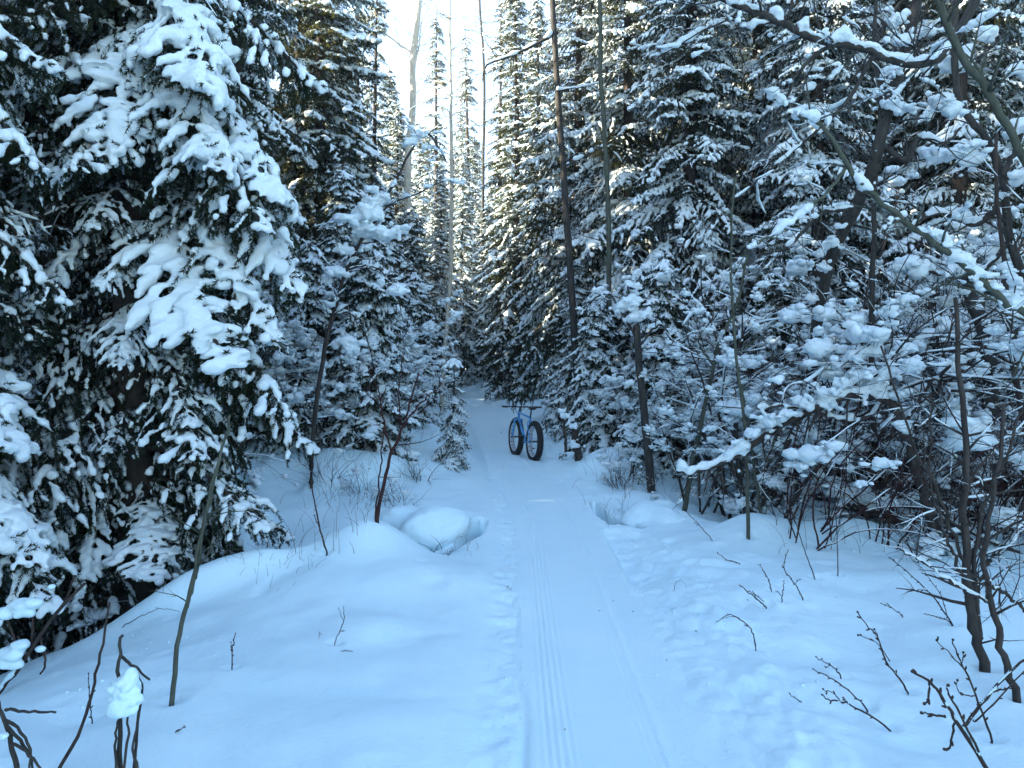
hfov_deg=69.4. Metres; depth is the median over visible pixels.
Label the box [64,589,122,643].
bare shrub
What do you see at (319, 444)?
bare shrub
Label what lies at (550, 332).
spruce tree
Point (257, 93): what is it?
spruce tree
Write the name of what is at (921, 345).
alder tree
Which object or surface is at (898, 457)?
snowy alder
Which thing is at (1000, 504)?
wand shrub
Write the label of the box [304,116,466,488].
bent sapling
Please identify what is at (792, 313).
snowy alder
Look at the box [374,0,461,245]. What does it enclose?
birch tree
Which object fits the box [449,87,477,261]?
spruce tree
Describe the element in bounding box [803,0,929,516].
alder sapling
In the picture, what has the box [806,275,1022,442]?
snowy alder
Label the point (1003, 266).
snowy alder
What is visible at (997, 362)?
alder shrub
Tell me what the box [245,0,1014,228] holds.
sky
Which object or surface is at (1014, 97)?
spruce tree
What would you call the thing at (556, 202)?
spruce tree
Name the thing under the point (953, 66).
spruce tree
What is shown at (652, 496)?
bare shrub
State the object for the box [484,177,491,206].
spruce tree
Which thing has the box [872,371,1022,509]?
wand shrub
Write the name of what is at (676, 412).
snowy shrub
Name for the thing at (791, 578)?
twig
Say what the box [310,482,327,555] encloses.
twig
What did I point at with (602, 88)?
aspen tree
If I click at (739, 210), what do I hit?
spruce tree
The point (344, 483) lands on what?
bare shrub
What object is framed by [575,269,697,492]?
dead snag
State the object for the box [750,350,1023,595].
wand shrub
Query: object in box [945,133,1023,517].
alder sapling
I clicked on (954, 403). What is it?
alder shrub
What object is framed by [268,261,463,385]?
snowy alder
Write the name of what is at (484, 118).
larch tree
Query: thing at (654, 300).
spruce tree
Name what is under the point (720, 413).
snowy shrub
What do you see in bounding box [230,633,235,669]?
twig
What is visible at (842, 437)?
snowy alder
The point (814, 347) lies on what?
alder shrub
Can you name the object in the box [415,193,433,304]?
spruce tree
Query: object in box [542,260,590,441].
spruce tree
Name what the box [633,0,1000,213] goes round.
alder tree
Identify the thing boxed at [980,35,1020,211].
spruce tree
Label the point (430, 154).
spruce tree
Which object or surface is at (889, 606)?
twig
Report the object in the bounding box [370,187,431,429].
spruce tree
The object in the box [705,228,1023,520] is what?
alder shrub
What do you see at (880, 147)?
alder tree
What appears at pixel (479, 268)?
spruce tree
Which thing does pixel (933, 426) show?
bare shrub
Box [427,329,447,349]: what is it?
snowy alder
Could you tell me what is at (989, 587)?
stem clump
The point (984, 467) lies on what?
wand shrub
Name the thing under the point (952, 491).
bare shrub
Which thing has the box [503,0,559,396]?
spruce tree
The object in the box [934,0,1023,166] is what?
willow sapling
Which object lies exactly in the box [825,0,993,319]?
spruce tree
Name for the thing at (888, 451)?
bare shrub
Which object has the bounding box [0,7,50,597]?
spruce tree
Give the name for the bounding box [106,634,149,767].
broken stub
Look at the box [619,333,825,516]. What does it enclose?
snowy alder
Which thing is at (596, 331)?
spruce tree
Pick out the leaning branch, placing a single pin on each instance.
(11, 656)
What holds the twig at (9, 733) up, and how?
on the snow ground at (428, 686)
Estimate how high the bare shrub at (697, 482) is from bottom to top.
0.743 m
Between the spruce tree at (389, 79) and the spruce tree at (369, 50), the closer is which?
the spruce tree at (369, 50)
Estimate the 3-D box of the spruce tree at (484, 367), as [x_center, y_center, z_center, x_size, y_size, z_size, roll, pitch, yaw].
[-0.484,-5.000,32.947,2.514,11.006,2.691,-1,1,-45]
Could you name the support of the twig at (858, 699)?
on the snow ground at (428, 686)
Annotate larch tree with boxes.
[398,0,503,412]
[457,0,506,375]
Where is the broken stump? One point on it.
(575, 445)
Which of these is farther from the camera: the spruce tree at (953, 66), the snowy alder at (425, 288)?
the snowy alder at (425, 288)
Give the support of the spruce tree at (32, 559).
on the snow ground at (428, 686)
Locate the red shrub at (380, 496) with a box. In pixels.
[355,352,445,522]
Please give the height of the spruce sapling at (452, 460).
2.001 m
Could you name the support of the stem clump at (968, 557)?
on the snow ground at (428, 686)
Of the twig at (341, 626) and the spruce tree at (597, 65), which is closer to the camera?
the twig at (341, 626)
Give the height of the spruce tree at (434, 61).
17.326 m
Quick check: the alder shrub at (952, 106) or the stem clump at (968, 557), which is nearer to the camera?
the stem clump at (968, 557)
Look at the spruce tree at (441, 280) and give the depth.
29.79 m
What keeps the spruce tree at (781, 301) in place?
on the snow ground at (428, 686)
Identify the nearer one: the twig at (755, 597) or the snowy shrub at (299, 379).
the twig at (755, 597)
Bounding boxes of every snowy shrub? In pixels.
[237,294,366,433]
[249,319,355,428]
[250,306,411,392]
[254,321,361,442]
[271,291,357,367]
[276,309,407,438]
[276,315,438,401]
[300,345,432,440]
[303,302,455,424]
[393,351,422,382]
[401,344,430,376]
[581,356,663,412]
[586,374,664,446]
[611,412,680,488]
[625,368,763,460]
[679,379,754,460]
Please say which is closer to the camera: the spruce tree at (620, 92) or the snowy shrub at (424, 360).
the snowy shrub at (424, 360)
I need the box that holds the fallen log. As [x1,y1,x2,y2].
[823,483,914,524]
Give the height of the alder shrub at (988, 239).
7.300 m
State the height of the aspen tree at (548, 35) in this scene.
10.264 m
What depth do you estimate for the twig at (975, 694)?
3.14 m
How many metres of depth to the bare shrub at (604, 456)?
10.51 m
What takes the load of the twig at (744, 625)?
on the snow ground at (428, 686)
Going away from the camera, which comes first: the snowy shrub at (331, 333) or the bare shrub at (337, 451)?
the bare shrub at (337, 451)
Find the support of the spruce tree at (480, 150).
on the snow ground at (428, 686)
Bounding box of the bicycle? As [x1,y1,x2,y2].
[502,406,543,460]
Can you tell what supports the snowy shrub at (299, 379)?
on the snow ground at (428, 686)
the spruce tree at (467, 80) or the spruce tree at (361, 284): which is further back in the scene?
the spruce tree at (467, 80)
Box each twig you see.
[0,701,55,767]
[58,602,110,767]
[88,673,95,723]
[121,608,178,627]
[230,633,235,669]
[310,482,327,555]
[334,607,344,645]
[716,614,756,650]
[739,584,766,608]
[758,564,771,591]
[782,549,803,600]
[789,502,815,579]
[812,668,867,712]
[815,656,841,678]
[821,688,891,731]
[833,470,842,575]
[856,611,908,694]
[880,603,902,616]
[888,557,953,625]
[910,669,988,767]
[925,613,951,625]
[935,636,992,743]
[962,659,1023,726]
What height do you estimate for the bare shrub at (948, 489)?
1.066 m
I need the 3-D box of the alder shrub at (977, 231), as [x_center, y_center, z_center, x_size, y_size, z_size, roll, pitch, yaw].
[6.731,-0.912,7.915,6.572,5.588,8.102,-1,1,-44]
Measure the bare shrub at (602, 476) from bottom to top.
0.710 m
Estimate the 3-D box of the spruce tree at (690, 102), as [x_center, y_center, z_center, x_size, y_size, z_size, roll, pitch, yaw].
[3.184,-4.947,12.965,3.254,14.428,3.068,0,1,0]
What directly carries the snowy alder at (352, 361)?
on the snow ground at (428, 686)
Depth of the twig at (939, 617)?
4.57 m
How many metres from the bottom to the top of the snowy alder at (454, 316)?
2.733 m
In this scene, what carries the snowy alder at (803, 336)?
on the snow ground at (428, 686)
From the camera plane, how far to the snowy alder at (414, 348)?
12.30 m
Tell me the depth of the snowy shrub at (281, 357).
10.56 m
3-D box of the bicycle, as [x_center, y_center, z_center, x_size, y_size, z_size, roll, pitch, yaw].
[0.253,0.931,14.161,0.815,1.019,1.882,2,0,-17]
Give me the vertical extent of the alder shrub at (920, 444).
3.879 m
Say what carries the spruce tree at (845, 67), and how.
on the snow ground at (428, 686)
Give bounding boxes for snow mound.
[379,505,470,551]
[621,500,686,526]
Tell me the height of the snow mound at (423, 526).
0.631 m
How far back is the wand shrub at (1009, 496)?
7.43 m
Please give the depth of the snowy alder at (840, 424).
8.90 m
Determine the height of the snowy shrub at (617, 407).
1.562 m
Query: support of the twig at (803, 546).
on the snow ground at (428, 686)
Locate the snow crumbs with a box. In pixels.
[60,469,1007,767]
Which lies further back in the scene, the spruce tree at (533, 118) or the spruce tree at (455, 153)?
the spruce tree at (455, 153)
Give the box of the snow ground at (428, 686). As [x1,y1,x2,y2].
[0,368,1023,767]
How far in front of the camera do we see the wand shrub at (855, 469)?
8.44 m
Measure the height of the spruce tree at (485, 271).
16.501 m
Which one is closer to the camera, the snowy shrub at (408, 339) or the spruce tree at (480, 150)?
the snowy shrub at (408, 339)
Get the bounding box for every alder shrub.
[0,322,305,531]
[25,356,106,429]
[573,90,1023,486]
[581,226,842,421]
[620,159,1023,518]
[620,234,1023,561]
[623,284,1023,497]
[666,77,1023,489]
[693,274,1023,564]
[695,229,1023,500]
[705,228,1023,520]
[713,156,1023,508]
[773,372,998,501]
[777,121,1023,442]
[819,286,1023,562]
[826,226,1023,492]
[836,142,1023,503]
[848,339,1023,439]
[916,290,1022,504]
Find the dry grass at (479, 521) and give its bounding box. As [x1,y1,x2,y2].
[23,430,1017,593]
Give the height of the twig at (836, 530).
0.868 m
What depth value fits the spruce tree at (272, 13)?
11.24 m
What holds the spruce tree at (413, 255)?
on the snow ground at (428, 686)
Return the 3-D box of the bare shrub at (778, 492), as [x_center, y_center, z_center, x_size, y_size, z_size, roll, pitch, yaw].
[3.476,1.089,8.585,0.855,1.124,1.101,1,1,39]
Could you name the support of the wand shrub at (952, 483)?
on the snow ground at (428, 686)
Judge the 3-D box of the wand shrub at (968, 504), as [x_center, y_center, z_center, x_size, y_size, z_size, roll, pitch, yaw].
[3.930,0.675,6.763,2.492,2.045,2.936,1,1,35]
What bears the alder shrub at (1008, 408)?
on the snow ground at (428, 686)
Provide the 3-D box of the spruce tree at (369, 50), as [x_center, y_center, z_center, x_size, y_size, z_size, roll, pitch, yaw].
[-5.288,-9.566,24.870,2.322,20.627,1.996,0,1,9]
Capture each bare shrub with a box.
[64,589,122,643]
[270,429,369,487]
[300,428,343,455]
[330,482,401,504]
[338,462,387,494]
[360,479,431,507]
[371,464,417,501]
[385,433,456,484]
[401,458,424,478]
[593,445,615,461]
[597,456,635,488]
[600,438,640,486]
[602,445,643,489]
[635,462,677,500]
[662,459,749,490]
[734,460,817,518]
[774,454,849,502]
[781,425,943,510]
[792,406,961,524]
[851,431,1023,534]
[889,465,1023,518]
[892,452,1002,521]
[923,424,1023,533]
[935,477,960,508]
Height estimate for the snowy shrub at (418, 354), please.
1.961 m
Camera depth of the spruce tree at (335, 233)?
12.25 m
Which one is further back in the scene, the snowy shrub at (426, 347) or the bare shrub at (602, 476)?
the snowy shrub at (426, 347)
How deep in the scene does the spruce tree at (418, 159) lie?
44.25 m
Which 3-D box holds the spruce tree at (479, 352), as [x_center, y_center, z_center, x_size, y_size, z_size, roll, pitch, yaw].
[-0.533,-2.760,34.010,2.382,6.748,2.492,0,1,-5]
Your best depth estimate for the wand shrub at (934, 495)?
7.08 m
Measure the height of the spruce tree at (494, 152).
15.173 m
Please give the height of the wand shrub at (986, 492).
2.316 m
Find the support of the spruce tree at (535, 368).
on the snow ground at (428, 686)
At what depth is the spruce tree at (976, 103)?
11.29 m
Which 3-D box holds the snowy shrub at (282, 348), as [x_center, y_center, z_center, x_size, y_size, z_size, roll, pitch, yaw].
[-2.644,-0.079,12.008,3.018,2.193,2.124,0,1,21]
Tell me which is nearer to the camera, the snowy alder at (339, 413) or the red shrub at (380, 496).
the red shrub at (380, 496)
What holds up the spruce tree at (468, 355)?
on the snow ground at (428, 686)
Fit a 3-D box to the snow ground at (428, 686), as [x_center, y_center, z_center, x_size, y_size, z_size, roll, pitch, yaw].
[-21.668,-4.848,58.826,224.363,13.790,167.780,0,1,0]
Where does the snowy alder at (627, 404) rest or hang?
on the snow ground at (428, 686)
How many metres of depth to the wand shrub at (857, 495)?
6.71 m
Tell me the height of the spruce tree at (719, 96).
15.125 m
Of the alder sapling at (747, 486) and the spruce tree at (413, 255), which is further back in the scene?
the spruce tree at (413, 255)
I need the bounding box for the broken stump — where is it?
[557,408,592,461]
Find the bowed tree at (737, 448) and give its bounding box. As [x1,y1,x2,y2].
[672,312,963,536]
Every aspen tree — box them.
[459,0,632,436]
[572,0,640,441]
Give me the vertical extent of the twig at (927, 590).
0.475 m
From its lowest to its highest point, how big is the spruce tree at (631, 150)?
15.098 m
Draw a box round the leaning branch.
[0,575,86,693]
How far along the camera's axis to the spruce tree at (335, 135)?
16.36 m
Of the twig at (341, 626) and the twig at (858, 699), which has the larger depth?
the twig at (341, 626)
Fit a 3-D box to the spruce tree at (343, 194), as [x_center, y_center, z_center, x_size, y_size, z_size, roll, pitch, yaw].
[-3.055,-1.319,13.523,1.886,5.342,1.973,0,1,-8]
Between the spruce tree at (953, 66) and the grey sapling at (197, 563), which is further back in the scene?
the spruce tree at (953, 66)
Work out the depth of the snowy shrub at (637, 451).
10.29 m
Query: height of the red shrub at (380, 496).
1.692 m
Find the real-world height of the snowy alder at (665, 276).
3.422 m
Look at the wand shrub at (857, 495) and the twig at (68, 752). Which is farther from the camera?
the wand shrub at (857, 495)
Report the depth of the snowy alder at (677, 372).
9.72 m
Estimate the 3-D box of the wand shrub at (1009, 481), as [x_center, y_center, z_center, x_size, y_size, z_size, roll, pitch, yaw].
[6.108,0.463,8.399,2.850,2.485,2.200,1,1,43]
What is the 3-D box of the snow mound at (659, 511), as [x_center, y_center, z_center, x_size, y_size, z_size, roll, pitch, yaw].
[1.597,1.589,8.152,0.819,0.548,1.031,0,1,0]
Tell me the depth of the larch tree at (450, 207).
19.88 m
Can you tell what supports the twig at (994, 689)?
on the snow ground at (428, 686)
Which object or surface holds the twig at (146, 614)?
on the snow ground at (428, 686)
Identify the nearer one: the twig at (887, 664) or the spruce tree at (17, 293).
the twig at (887, 664)
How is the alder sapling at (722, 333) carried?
on the snow ground at (428, 686)
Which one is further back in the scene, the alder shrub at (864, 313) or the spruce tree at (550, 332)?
the spruce tree at (550, 332)
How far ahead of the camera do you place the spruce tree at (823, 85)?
17.25 m
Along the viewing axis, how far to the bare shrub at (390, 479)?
9.05 m
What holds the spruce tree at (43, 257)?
on the snow ground at (428, 686)
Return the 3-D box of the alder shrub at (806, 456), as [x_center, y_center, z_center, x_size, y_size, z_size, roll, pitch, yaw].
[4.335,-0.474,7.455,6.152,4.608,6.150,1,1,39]
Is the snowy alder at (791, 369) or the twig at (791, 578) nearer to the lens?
the twig at (791, 578)
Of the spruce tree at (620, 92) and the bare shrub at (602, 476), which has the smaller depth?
the bare shrub at (602, 476)
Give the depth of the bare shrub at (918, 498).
6.98 m
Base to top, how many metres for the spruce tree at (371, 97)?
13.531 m
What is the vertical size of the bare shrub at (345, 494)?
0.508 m
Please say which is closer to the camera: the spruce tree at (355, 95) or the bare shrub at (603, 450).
the bare shrub at (603, 450)
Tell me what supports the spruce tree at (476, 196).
on the snow ground at (428, 686)
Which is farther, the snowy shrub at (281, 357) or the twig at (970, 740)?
the snowy shrub at (281, 357)
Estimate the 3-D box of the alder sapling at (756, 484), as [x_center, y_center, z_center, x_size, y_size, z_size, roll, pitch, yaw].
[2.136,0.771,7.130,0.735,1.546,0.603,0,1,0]
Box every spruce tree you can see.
[0,0,88,669]
[0,0,332,674]
[0,1,112,481]
[0,5,108,432]
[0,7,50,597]
[70,16,300,447]
[165,0,324,457]
[265,239,363,450]
[267,0,339,243]
[267,0,393,293]
[275,0,362,189]
[309,0,368,181]
[309,241,420,461]
[313,164,376,316]
[315,218,357,338]
[342,26,370,192]
[346,0,384,192]
[361,0,400,225]
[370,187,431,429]
[377,67,422,301]
[382,101,414,281]
[391,207,452,406]
[392,270,444,426]
[411,120,433,312]
[415,126,433,238]
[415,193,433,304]
[417,11,463,353]
[427,164,464,394]
[439,143,459,281]
[445,146,483,386]
[448,31,486,374]
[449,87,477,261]
[465,199,484,367]
[468,0,514,384]
[468,210,494,378]
[469,134,486,286]
[471,151,513,387]
[476,145,484,205]
[476,284,495,381]
[477,0,546,400]
[477,184,495,298]
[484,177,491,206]
[485,127,513,247]
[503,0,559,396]
[506,0,617,425]
[512,226,564,402]
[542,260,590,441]
[553,62,595,346]
[556,4,620,279]
[558,0,680,431]
[558,293,632,459]
[597,1,657,256]
[605,0,762,444]
[613,257,704,478]
[640,0,776,292]
[700,0,843,333]
[735,0,915,451]
[747,211,836,490]
[763,4,842,285]
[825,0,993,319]
[825,56,849,232]
[847,1,912,249]
[872,0,1023,441]
[946,35,990,179]
[975,0,1023,286]
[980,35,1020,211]
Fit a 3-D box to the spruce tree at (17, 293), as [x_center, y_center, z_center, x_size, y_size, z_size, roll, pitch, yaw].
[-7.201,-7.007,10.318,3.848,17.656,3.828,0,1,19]
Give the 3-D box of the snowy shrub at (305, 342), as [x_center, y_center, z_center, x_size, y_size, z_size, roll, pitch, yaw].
[-3.354,-0.061,11.220,2.683,2.602,2.206,-1,1,-33]
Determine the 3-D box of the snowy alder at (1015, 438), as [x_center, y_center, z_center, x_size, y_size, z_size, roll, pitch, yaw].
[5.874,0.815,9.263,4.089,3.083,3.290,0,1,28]
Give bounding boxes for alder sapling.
[676,255,766,511]
[691,384,776,514]
[700,177,801,539]
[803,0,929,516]
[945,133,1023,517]
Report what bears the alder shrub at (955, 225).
on the snow ground at (428, 686)
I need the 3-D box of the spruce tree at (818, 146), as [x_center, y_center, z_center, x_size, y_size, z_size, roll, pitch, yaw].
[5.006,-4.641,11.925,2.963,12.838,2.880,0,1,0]
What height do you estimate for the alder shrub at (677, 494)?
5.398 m
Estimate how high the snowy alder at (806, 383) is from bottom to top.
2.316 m
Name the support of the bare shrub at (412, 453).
on the snow ground at (428, 686)
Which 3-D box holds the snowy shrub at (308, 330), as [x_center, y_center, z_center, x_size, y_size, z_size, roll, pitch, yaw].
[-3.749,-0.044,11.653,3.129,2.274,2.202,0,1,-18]
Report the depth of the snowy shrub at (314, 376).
11.02 m
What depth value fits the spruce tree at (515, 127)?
26.69 m
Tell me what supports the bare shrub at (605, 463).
on the snow ground at (428, 686)
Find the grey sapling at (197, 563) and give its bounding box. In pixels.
[148,415,268,706]
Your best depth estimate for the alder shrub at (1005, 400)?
9.44 m
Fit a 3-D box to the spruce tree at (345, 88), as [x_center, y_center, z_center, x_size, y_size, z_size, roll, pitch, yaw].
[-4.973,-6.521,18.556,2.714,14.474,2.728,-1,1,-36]
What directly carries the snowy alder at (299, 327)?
on the snow ground at (428, 686)
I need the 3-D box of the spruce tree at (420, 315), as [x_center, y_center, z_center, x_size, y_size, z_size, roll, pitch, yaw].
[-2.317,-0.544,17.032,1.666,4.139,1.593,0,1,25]
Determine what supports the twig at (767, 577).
on the snow ground at (428, 686)
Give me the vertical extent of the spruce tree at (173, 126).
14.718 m
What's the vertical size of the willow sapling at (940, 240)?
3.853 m
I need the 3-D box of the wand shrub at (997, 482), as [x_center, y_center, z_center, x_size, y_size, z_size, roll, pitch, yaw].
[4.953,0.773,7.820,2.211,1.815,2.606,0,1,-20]
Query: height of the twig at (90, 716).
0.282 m
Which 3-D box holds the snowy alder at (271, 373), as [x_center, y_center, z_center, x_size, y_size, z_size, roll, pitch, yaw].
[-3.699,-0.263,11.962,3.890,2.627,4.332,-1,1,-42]
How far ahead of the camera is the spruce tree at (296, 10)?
16.64 m
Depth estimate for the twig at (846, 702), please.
3.30 m
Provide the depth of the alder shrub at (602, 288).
11.66 m
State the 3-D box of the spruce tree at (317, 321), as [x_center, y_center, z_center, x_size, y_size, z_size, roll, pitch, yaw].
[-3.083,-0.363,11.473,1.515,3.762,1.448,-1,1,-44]
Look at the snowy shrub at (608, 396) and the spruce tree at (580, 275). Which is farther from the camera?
the spruce tree at (580, 275)
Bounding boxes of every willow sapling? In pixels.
[714,21,1023,397]
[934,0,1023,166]
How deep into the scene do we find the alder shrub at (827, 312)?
7.26 m
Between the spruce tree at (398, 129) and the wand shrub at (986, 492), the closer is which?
the wand shrub at (986, 492)
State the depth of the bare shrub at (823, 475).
7.64 m
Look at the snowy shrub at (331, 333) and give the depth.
11.39 m
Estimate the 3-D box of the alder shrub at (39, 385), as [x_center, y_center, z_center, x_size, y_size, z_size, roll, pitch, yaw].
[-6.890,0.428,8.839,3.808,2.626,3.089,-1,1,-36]
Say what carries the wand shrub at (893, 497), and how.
on the snow ground at (428, 686)
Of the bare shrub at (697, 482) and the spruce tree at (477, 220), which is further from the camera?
the spruce tree at (477, 220)
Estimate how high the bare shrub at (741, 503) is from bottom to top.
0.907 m
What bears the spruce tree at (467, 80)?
on the snow ground at (428, 686)
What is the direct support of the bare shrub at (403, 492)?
on the snow ground at (428, 686)
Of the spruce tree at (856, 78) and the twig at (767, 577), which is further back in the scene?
the spruce tree at (856, 78)
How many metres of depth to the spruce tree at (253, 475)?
9.02 m
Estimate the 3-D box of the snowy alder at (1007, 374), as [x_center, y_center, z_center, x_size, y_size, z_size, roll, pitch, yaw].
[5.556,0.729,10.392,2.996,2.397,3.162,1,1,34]
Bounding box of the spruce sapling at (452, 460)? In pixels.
[431,358,471,471]
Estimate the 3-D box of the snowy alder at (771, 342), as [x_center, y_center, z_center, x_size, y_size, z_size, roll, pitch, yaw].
[4.210,0.246,10.853,4.721,2.863,4.239,0,1,-14]
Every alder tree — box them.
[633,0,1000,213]
[736,0,991,499]
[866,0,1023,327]
[891,263,1018,521]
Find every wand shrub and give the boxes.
[679,364,1023,549]
[732,336,1023,557]
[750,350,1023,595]
[759,425,921,498]
[789,413,1023,539]
[792,325,1023,540]
[816,416,1023,540]
[820,278,1023,534]
[830,423,1022,533]
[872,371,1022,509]
[875,401,1021,520]
[882,412,1023,511]
[885,406,1021,500]
[931,362,1023,507]
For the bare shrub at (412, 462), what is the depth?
10.13 m
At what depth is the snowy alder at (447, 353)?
18.21 m
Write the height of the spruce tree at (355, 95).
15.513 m
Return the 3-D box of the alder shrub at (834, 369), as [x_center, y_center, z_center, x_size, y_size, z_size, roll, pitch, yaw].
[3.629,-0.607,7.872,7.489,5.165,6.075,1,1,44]
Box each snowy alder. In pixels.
[215,284,412,423]
[219,310,459,448]
[222,289,371,422]
[234,319,392,431]
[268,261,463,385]
[278,289,457,358]
[388,282,432,385]
[391,340,446,418]
[397,309,462,428]
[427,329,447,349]
[603,304,951,486]
[606,251,747,434]
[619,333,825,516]
[621,326,743,483]
[641,277,909,520]
[648,333,945,519]
[658,333,857,475]
[704,320,868,437]
[726,367,933,438]
[727,306,867,433]
[727,368,963,509]
[772,380,902,502]
[801,261,1023,507]
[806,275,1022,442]
[828,380,1022,486]
[856,357,1023,479]
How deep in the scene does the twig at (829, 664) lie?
3.77 m
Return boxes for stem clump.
[871,297,1023,672]
[877,404,1023,702]
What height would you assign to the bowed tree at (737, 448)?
2.387 m
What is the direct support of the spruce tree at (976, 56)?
on the snow ground at (428, 686)
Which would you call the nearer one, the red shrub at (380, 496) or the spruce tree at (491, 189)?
the red shrub at (380, 496)
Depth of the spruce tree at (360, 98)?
22.69 m

